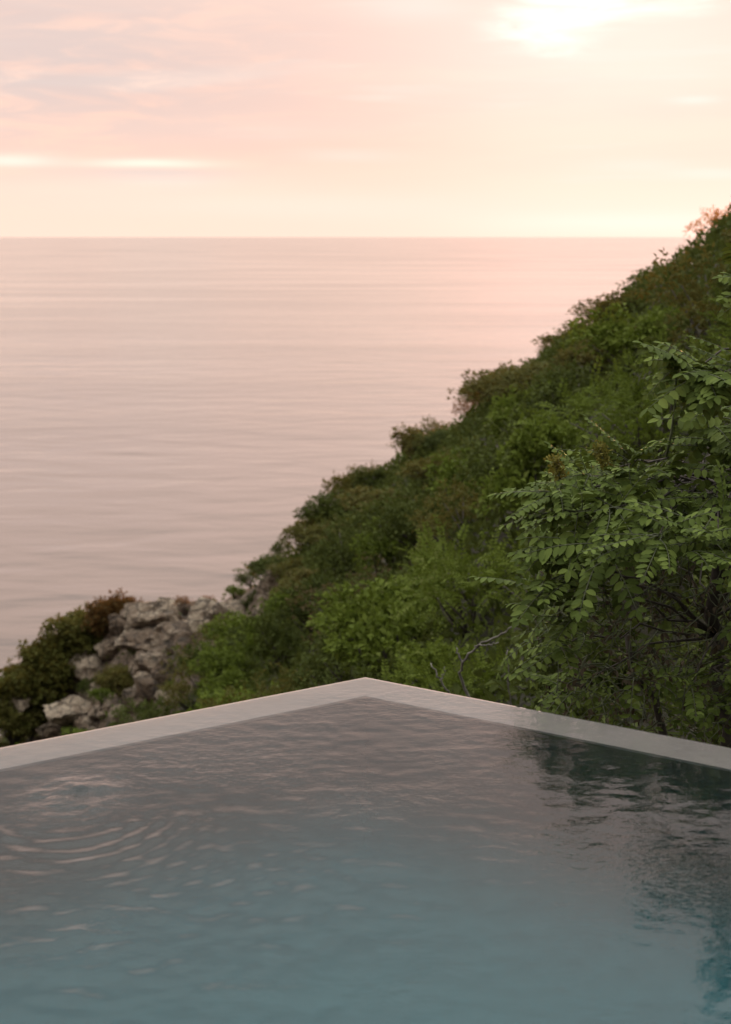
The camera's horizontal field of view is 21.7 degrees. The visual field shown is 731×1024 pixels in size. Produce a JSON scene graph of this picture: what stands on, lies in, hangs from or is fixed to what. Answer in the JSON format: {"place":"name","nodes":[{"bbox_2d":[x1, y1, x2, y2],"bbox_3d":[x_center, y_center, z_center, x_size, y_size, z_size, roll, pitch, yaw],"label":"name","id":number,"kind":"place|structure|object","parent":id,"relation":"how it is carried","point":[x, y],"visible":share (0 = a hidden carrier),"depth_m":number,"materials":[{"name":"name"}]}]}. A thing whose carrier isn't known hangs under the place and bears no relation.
{"place":"outdoors","nodes":[
{"label":"outdoors","id":0,"kind":"place"},
{"bbox_2d":[0,237,704,740],"bbox_3d":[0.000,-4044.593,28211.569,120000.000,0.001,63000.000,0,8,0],"label":"sea","id":1,"kind":"structure","parent":0,"point":[194,417],"depth_m":641.96,"materials":[{"name":"liquid"}]},
{"bbox_2d":[0,0,730,236],"label":"sky","id":2,"kind":"structure","parent":0,"point":[119,118],"materials":[{"name":"pink"}]},
{"bbox_2d":[4,232,730,744],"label":"hillside","id":3,"kind":"structure","parent":0,"point":[486,632],"depth_m":20.11,"materials":[{"name":"plant"}]},
{"bbox_2d":[8,693,36,712],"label":"boulder","id":4,"kind":"object","parent":3,"relation":"on","point":[21,704],"visible":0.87,"depth_m":57.76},
{"bbox_2d":[0,692,51,745],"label":"bush","id":5,"kind":"object","parent":3,"relation":"on","point":[15,726],"visible":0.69,"depth_m":57.89,"materials":[{"name":"green plant"}]},
{"bbox_2d":[0,656,75,710],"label":"bush","id":6,"kind":"object","parent":3,"relation":"on","point":[17,679],"visible":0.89,"depth_m":57.87,"materials":[{"name":"green plant"}]},
{"bbox_2d":[35,722,61,739],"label":"boulder","id":7,"kind":"object","parent":3,"relation":"on","point":[47,730],"visible":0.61,"depth_m":57.87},
{"bbox_2d":[14,631,83,692],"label":"bush","id":8,"kind":"object","parent":3,"relation":"on","point":[55,654],"visible":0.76,"depth_m":58.10,"materials":[{"name":"green plant"}]},
{"bbox_2d":[43,695,90,727],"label":"boulder","id":9,"kind":"object","parent":3,"relation":"on","point":[70,709],"visible":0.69,"depth_m":56.39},
{"bbox_2d":[38,601,107,654],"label":"bush","id":10,"kind":"object","parent":3,"relation":"on","point":[66,627],"visible":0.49,"depth_m":58.28,"materials":[{"name":"green plant"}]},
{"bbox_2d":[68,647,97,671],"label":"boulder","id":11,"kind":"object","parent":3,"relation":"on","point":[75,663],"visible":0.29,"depth_m":58.18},
{"bbox_2d":[74,714,97,730],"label":"boulder","id":12,"kind":"object","parent":3,"relation":"on","point":[84,721],"visible":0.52,"depth_m":55.83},
{"bbox_2d":[74,654,103,682],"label":"boulder","id":13,"kind":"object","parent":3,"relation":"on","point":[88,667],"visible":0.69,"depth_m":57.67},
{"bbox_2d":[87,693,110,720],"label":"boulder","id":14,"kind":"object","parent":3,"relation":"on","point":[95,711],"visible":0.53,"depth_m":55.72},
{"bbox_2d":[86,687,113,705],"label":"bush","id":15,"kind":"object","parent":3,"relation":"on","point":[98,694],"visible":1,"depth_m":53.19,"materials":[{"name":"green plant"}]},
{"bbox_2d":[94,635,120,659],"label":"boulder","id":16,"kind":"object","parent":3,"relation":"on","point":[104,648],"visible":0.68,"depth_m":57.49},
{"bbox_2d":[80,588,143,636],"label":"bush","id":17,"kind":"object","parent":3,"relation":"on","point":[99,612],"visible":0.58,"depth_m":57.94,"materials":[{"name":"brown plant"}]},
{"bbox_2d":[93,663,134,697],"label":"bush","id":18,"kind":"object","parent":3,"relation":"on","point":[113,679],"visible":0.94,"depth_m":54.42,"materials":[{"name":"green plant"}]},
{"bbox_2d":[107,613,125,637],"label":"boulder","id":19,"kind":"object","parent":3,"relation":"on","point":[117,624],"visible":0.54,"depth_m":57.45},
{"bbox_2d":[108,703,127,723],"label":"boulder","id":20,"kind":"object","parent":3,"relation":"on","point":[112,718],"visible":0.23,"depth_m":54.27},
{"bbox_2d":[122,684,142,712],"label":"boulder","id":21,"kind":"object","parent":3,"relation":"on","point":[129,692],"visible":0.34,"depth_m":53.45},
{"bbox_2d":[114,626,160,652],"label":"boulder","id":22,"kind":"object","parent":3,"relation":"on","point":[145,639],"visible":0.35,"depth_m":55.18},
{"bbox_2d":[101,691,175,726],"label":"bush","id":23,"kind":"object","parent":3,"relation":"on","point":[158,712],"visible":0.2,"depth_m":50.35,"materials":[{"name":"green plant"}]},
{"bbox_2d":[133,671,161,703],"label":"boulder","id":24,"kind":"object","parent":3,"relation":"on","point":[145,684],"visible":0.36,"depth_m":52.71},
{"bbox_2d":[134,645,168,673],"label":"boulder","id":25,"kind":"object","parent":3,"relation":"on","point":[149,660],"visible":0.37,"depth_m":53.76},
{"bbox_2d":[120,599,184,628],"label":"boulder","id":26,"kind":"object","parent":3,"relation":"on","point":[137,615],"visible":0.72,"depth_m":55.79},
{"bbox_2d":[151,652,188,684],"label":"boulder","id":27,"kind":"object","parent":3,"relation":"on","point":[158,676],"visible":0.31,"depth_m":51.47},
{"bbox_2d":[158,620,205,656],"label":"boulder","id":28,"kind":"object","parent":3,"relation":"on","point":[174,634],"visible":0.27,"depth_m":52.50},
{"bbox_2d":[155,643,210,710],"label":"bush","id":29,"kind":"object","parent":3,"relation":"on","point":[178,686],"visible":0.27,"depth_m":47.71,"materials":[{"name":"green plant"}]},
{"bbox_2d":[177,600,196,615],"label":"boulder","id":30,"kind":"object","parent":3,"relation":"on","point":[182,609],"visible":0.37,"depth_m":56.06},
{"bbox_2d":[187,597,227,632],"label":"boulder","id":31,"kind":"object","parent":3,"relation":"on","point":[198,611],"visible":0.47,"depth_m":52.48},
{"bbox_2d":[169,625,248,681],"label":"bush","id":32,"kind":"object","parent":3,"relation":"on","point":[193,656],"visible":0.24,"depth_m":41.11,"materials":[{"name":"green plant"}]},
{"bbox_2d":[206,602,218,620],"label":"boulder","id":33,"kind":"object","parent":3,"relation":"on","point":[212,612],"visible":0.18,"depth_m":51.52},
{"bbox_2d":[186,638,255,685],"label":"bush","id":34,"kind":"object","parent":3,"relation":"on","point":[219,664],"visible":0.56,"depth_m":39.06,"materials":[{"name":"green plant"}]},
{"bbox_2d":[195,665,257,708],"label":"bush","id":35,"kind":"object","parent":3,"relation":"on","point":[228,675],"visible":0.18,"depth_m":36.19,"materials":[{"name":"green plant"}]},
{"bbox_2d":[199,609,259,649],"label":"bush","id":36,"kind":"object","parent":3,"relation":"on","point":[221,628],"visible":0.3,"depth_m":43.16,"materials":[{"name":"green plant"}]},
{"bbox_2d":[217,599,247,623],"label":"boulder","id":37,"kind":"object","parent":3,"relation":"on","point":[224,607],"visible":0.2,"depth_m":49.75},
{"bbox_2d":[224,585,246,598],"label":"bush","id":38,"kind":"object","parent":3,"relation":"on","point":[232,591],"visible":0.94,"depth_m":52.92,"materials":[{"name":"green plant"}]},
{"bbox_2d":[195,680,290,709],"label":"bush","id":39,"kind":"object","parent":3,"relation":"on","point":[219,692],"visible":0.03,"depth_m":27.45,"materials":[{"name":"green plant"}]},
{"bbox_2d":[233,564,258,587],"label":"bush","id":40,"kind":"object","parent":3,"relation":"on","point":[246,580],"visible":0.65,"depth_m":53.83,"materials":[{"name":"green plant"}]},
{"bbox_2d":[196,662,319,707],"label":"bush","id":41,"kind":"object","parent":3,"relation":"on","point":[261,688],"visible":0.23,"depth_m":26.19,"materials":[{"name":"green plant"}]},
{"bbox_2d":[247,594,269,617],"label":"boulder","id":42,"kind":"object","parent":3,"relation":"on","point":[252,610],"visible":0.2,"depth_m":46.52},
{"bbox_2d":[232,552,295,581],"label":"bush","id":43,"kind":"object","parent":3,"relation":"on","point":[262,562],"visible":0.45,"depth_m":50.33,"materials":[{"name":"green plant"}]},
{"bbox_2d":[256,564,279,595],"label":"boulder","id":44,"kind":"object","parent":3,"relation":"on","point":[262,586],"visible":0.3,"depth_m":49.58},
{"bbox_2d":[234,587,313,668],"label":"bush","id":45,"kind":"object","parent":3,"relation":"on","point":[272,606],"visible":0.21,"depth_m":37.56,"materials":[{"name":"green plant"}]},
{"bbox_2d":[239,599,316,675],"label":"bush","id":46,"kind":"object","parent":3,"relation":"on","point":[280,643],"visible":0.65,"depth_m":33.34,"materials":[{"name":"green plant"}]},
{"bbox_2d":[268,536,295,557],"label":"bush","id":47,"kind":"object","parent":3,"relation":"on","point":[277,548],"visible":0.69,"depth_m":52.63,"materials":[{"name":"green plant"}]},
{"bbox_2d":[266,555,315,578],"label":"bush","id":48,"kind":"object","parent":3,"relation":"on","point":[293,562],"visible":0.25,"depth_m":44.36,"materials":[{"name":"green plant"}]},
{"bbox_2d":[267,565,325,600],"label":"bush","id":49,"kind":"object","parent":3,"relation":"on","point":[298,576],"visible":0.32,"depth_m":40.18,"materials":[{"name":"green plant"}]},
{"bbox_2d":[278,517,319,548],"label":"bush","id":50,"kind":"object","parent":3,"relation":"on","point":[296,529],"visible":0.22,"depth_m":48.33,"materials":[{"name":"green plant"}]},
{"bbox_2d":[271,571,358,645],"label":"bush","id":51,"kind":"object","parent":3,"relation":"on","point":[316,579],"visible":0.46,"depth_m":31.68,"materials":[{"name":"green plant"}]},
{"bbox_2d":[292,488,351,526],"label":"bush","id":52,"kind":"object","parent":3,"relation":"on","point":[327,503],"visible":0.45,"depth_m":46.31,"materials":[{"name":"green plant"}]},
{"bbox_2d":[300,515,349,546],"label":"bush","id":53,"kind":"object","parent":3,"relation":"on","point":[315,532],"visible":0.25,"depth_m":42.96,"materials":[{"name":"green plant"}]},
{"bbox_2d":[284,630,387,688],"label":"bush","id":54,"kind":"object","parent":3,"relation":"on","point":[316,668],"visible":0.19,"depth_m":23.71,"materials":[{"name":"green plant"}]},
{"bbox_2d":[277,660,394,693],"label":"bush","id":55,"kind":"object","parent":3,"relation":"on","point":[341,667],"visible":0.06,"depth_m":19.97,"materials":[{"name":"green plant"}]},
{"bbox_2d":[309,507,375,577],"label":"bush","id":56,"kind":"object","parent":3,"relation":"on","point":[338,556],"visible":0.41,"depth_m":34.80,"materials":[{"name":"green plant"}]},
{"bbox_2d":[284,552,410,643],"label":"bush","id":57,"kind":"object","parent":3,"relation":"on","point":[310,591],"visible":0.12,"depth_m":27.46,"materials":[{"name":"green plant"}]},
{"bbox_2d":[321,460,379,499],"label":"bush","id":58,"kind":"object","parent":3,"relation":"on","point":[344,484],"visible":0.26,"depth_m":48.26,"materials":[{"name":"green plant"}]},
{"bbox_2d":[306,566,407,624],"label":"bush","id":59,"kind":"object","parent":3,"relation":"on","point":[356,582],"visible":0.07,"depth_m":25.72,"materials":[{"name":"green plant"}]},
{"bbox_2d":[334,484,394,516],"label":"bush","id":60,"kind":"object","parent":3,"relation":"on","point":[355,500],"visible":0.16,"depth_m":39.70,"materials":[{"name":"green plant"}]},
{"bbox_2d":[0,202,730,742],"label":"undergrowth","id":61,"kind":"object","parent":3,"relation":"on","point":[470,422],"visible":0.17,"depth_m":22.95,"materials":[{"name":"green plant"}]},
{"bbox_2d":[345,465,392,488],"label":"bush","id":62,"kind":"object","parent":3,"relation":"on","point":[368,479],"visible":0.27,"depth_m":44.27,"materials":[{"name":"green plant"}]},
{"bbox_2d":[349,514,416,573],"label":"bush","id":63,"kind":"object","parent":3,"relation":"on","point":[377,547],"visible":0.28,"depth_m":29.67,"materials":[{"name":"green plant"}]},
{"bbox_2d":[357,482,412,511],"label":"bush","id":64,"kind":"object","parent":3,"relation":"on","point":[375,495],"visible":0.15,"depth_m":36.55,"materials":[{"name":"green plant"}]},
{"bbox_2d":[305,577,468,681],"bbox_3d":[0.348,1.502,20.925,1.952,1.515,1.853,-2,6,-11],"label":"bush","id":65,"kind":"object","parent":3,"relation":"on","point":[377,631],"visible":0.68,"depth_m":20.75,"materials":[{"name":"green plant"}]},
{"bbox_2d":[343,472,462,558],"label":"bush","id":66,"kind":"object","parent":3,"relation":"on","point":[396,524],"visible":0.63,"depth_m":28.09,"materials":[{"name":"green plant"}]},
{"bbox_2d":[343,553,467,638],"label":"bush","id":67,"kind":"object","parent":3,"relation":"on","point":[392,590],"visible":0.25,"depth_m":21.94,"materials":[{"name":"green plant"}]},
{"bbox_2d":[386,422,450,456],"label":"bush","id":68,"kind":"object","parent":3,"relation":"on","point":[406,439],"visible":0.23,"depth_m":42.42,"materials":[{"name":"green plant"}]},
{"bbox_2d":[407,416,449,433],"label":"bush","id":69,"kind":"object","parent":3,"relation":"on","point":[434,424],"visible":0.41,"depth_m":45.59,"materials":[{"name":"green plant"}]},
{"bbox_2d":[411,428,451,451],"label":"bush","id":70,"kind":"object","parent":3,"relation":"on","point":[431,438],"visible":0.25,"depth_m":40.37,"materials":[{"name":"green plant"}]},
{"bbox_2d":[387,635,481,689],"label":"bush","id":71,"kind":"object","parent":3,"relation":"on","point":[412,655],"visible":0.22,"depth_m":17.54,"materials":[{"name":"green plant"}]},
{"bbox_2d":[396,447,475,480],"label":"bush","id":72,"kind":"object","parent":3,"relation":"on","point":[418,465],"visible":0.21,"depth_m":31.36,"materials":[{"name":"green plant"}]},
{"bbox_2d":[405,472,497,554],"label":"bush","id":73,"kind":"object","parent":3,"relation":"on","point":[452,512],"visible":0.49,"depth_m":24.79,"materials":[{"name":"green plant"}]},
{"bbox_2d":[381,637,524,703],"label":"bush","id":74,"kind":"object","parent":3,"relation":"on","point":[451,679],"visible":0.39,"depth_m":15.03,"materials":[{"name":"green plant"}]},
{"bbox_2d":[385,514,533,647],"bbox_3d":[1.091,0.758,19.237,1.875,1.649,2.178,-3,12,8],"label":"bush","id":75,"kind":"object","parent":3,"relation":"on","point":[454,575],"visible":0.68,"depth_m":18.83,"materials":[{"name":"green plant"}]},
{"bbox_2d":[422,445,503,505],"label":"bush","id":76,"kind":"object","parent":3,"relation":"on","point":[449,471],"visible":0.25,"depth_m":26.58,"materials":[{"name":"green plant"}]},
{"bbox_2d":[451,399,476,420],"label":"bush","id":77,"kind":"object","parent":3,"relation":"on","point":[464,409],"visible":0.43,"depth_m":43.63,"materials":[{"name":"brown plant"}]},
{"bbox_2d":[446,385,491,404],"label":"bush","id":78,"kind":"object","parent":3,"relation":"on","point":[468,399],"visible":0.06,"depth_m":38.13,"materials":[{"name":"green plant"}]},
{"bbox_2d":[455,625,517,696],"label":"dead branch","id":79,"kind":"object","parent":3,"relation":"on","point":[461,670],"visible":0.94,"depth_m":12.04,"materials":[{"name":"grey wood"}]},
{"bbox_2d":[459,362,514,403],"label":"bush","id":80,"kind":"object","parent":3,"relation":"on","point":[473,383],"visible":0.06,"depth_m":35.29,"materials":[{"name":"green plant"}]},
{"bbox_2d":[452,401,582,513],"bbox_3d":[1.984,-0.554,22.215,1.771,1.404,2.235,4,9,27],"label":"bush","id":81,"kind":"object","parent":3,"relation":"on","point":[489,462],"visible":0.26,"depth_m":22.04,"materials":[{"name":"green plant"}]},
{"bbox_2d":[454,540,581,622],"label":"bush","id":82,"kind":"object","parent":3,"relation":"on","point":[509,564],"visible":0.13,"depth_m":16.51,"materials":[{"name":"green plant"}]},
{"bbox_2d":[476,357,562,396],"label":"bush","id":83,"kind":"object","parent":3,"relation":"on","point":[481,372],"visible":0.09,"depth_m":33.43,"materials":[{"name":"green plant"}]},
{"bbox_2d":[478,358,571,397],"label":"bush","id":84,"kind":"object","parent":3,"relation":"on","point":[524,373],"visible":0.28,"depth_m":31.14,"materials":[{"name":"green plant"}]},
{"bbox_2d":[483,375,578,444],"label":"bush","id":85,"kind":"object","parent":3,"relation":"on","point":[503,407],"visible":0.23,"depth_m":28.41,"materials":[{"name":"green plant"}]},
{"bbox_2d":[470,411,601,539],"bbox_3d":[2.051,-0.223,20.264,1.820,1.672,1.562,3,9,23],"label":"bush","id":86,"kind":"object","parent":3,"relation":"on","point":[524,449],"visible":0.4,"depth_m":20.35,"materials":[{"name":"green plant"}]},
{"bbox_2d":[505,358,601,443],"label":"bush","id":87,"kind":"object","parent":3,"relation":"on","point":[552,389],"visible":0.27,"depth_m":25.12,"materials":[{"name":"green plant"}]},
{"bbox_2d":[530,317,591,348],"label":"bush","id":88,"kind":"object","parent":3,"relation":"on","point":[546,340],"visible":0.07,"depth_m":36.80,"materials":[{"name":"green plant"}]},
{"bbox_2d":[505,607,650,721],"bbox_3d":[1.540,1.185,13.385,1.172,1.063,1.184,-5,3,11],"label":"bush","id":89,"kind":"object","parent":3,"relation":"on","point":[553,669],"visible":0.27,"depth_m":13.29,"materials":[{"name":"green plant"}]},
{"bbox_2d":[519,673,640,728],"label":"bush","id":90,"kind":"object","parent":3,"relation":"on","point":[538,692],"visible":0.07,"depth_m":12.22,"materials":[{"name":"green plant"}]},
{"bbox_2d":[552,337,608,369],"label":"bush","id":91,"kind":"object","parent":3,"relation":"on","point":[564,355],"visible":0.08,"depth_m":29.32,"materials":[{"name":"green plant"}]},
{"bbox_2d":[508,348,678,461],"bbox_3d":[2.818,-0.941,18.974,2.186,1.344,1.913,-6,10,-35],"label":"bush","id":92,"kind":"object","parent":3,"relation":"on","point":[604,403],"visible":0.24,"depth_m":18.92,"materials":[{"name":"green plant"}]},
{"bbox_2d":[572,346,619,367],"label":"bush","id":93,"kind":"object","parent":3,"relation":"on","point":[581,357],"visible":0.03,"depth_m":27.64,"materials":[{"name":"green plant"}]},
{"bbox_2d":[468,242,730,747],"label":"leafy shrub","id":94,"kind":"object","parent":3,"relation":"on","point":[644,505],"visible":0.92,"depth_m":7.84,"materials":[{"name":"green plant"}]},
{"bbox_2d":[567,287,661,328],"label":"bush","id":95,"kind":"object","parent":3,"relation":"on","point":[603,305],"visible":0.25,"depth_m":31.37,"materials":[{"name":"green plant"}]},
{"bbox_2d":[577,317,662,358],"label":"bush","id":96,"kind":"object","parent":3,"relation":"on","point":[601,351],"visible":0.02,"depth_m":26.44,"materials":[{"name":"green plant"}]},
{"bbox_2d":[559,302,701,375],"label":"bush","id":97,"kind":"object","parent":3,"relation":"on","point":[622,333],"visible":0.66,"depth_m":23.30,"materials":[{"name":"green plant"}]},
{"bbox_2d":[549,328,724,468],"bbox_3d":[2.892,-0.903,17.710,1.932,1.600,1.883,-3,9,-21],"label":"bush","id":98,"kind":"object","parent":3,"relation":"on","point":[645,418],"visible":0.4,"depth_m":17.52,"materials":[{"name":"green plant"}]},
{"bbox_2d":[615,262,676,289],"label":"bush","id":99,"kind":"object","parent":3,"relation":"on","point":[640,273],"visible":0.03,"depth_m":34.27,"materials":[{"name":"green plant"}]},
{"bbox_2d":[589,498,708,608],"bbox_3d":[2.174,0.346,14.363,1.363,1.030,1.693,-5,10,-32],"label":"bush","id":100,"kind":"object","parent":3,"relation":"on","point":[654,579],"visible":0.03,"depth_m":13.87,"materials":[{"name":"green plant"}]},
{"bbox_2d":[634,242,730,353],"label":"bush","id":101,"kind":"object","parent":3,"relation":"on","point":[694,307],"visible":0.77,"depth_m":20.74,"materials":[{"name":"green plant"}]},
{"bbox_2d":[644,299,730,447],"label":"bush","id":102,"kind":"object","parent":3,"relation":"on","point":[723,341],"visible":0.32,"depth_m":15.37,"materials":[{"name":"green plant"}]},
{"bbox_2d":[656,641,730,729],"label":"bush","id":103,"kind":"object","parent":3,"relation":"on","point":[684,649],"visible":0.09,"depth_m":10.73,"materials":[{"name":"green plant"}]},
{"bbox_2d":[665,495,730,602],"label":"bush","id":104,"kind":"object","parent":3,"relation":"on","point":[695,572],"visible":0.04,"depth_m":13.28,"materials":[{"name":"green plant"}]},
{"bbox_2d":[683,206,729,241],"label":"bush","id":105,"kind":"object","parent":3,"relation":"on","point":[715,216],"visible":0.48,"depth_m":32.49,"materials":[{"name":"orange plant"}]},
{"bbox_2d":[685,564,730,657],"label":"bush","id":106,"kind":"object","parent":3,"relation":"on","point":[704,580],"visible":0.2,"depth_m":11.93,"materials":[{"name":"green plant"}]},
{"bbox_2d":[698,279,730,357],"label":"bush","id":107,"kind":"object","parent":3,"relation":"on","point":[727,329],"visible":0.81,"depth_m":16.93,"materials":[{"name":"green plant"}]},
{"bbox_2d":[704,259,730,309],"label":"bush","id":108,"kind":"object","parent":3,"relation":"on","point":[722,285],"visible":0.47,"depth_m":18.76,"materials":[{"name":"green plant"}]},
{"bbox_3d":[0.000,4.864,3.758,9.029,7.494,7.595,0,8,0],"label":"swimming pool","id":109,"kind":"object","parent":3,"relation":"on","visible":0},
{"bbox_2d":[0,677,730,1023],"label":"pool water","id":110,"kind":"structure","parent":109,"relation":"in","point":[364,851],"depth_m":4.87,"materials":[{"name":"liquid"}]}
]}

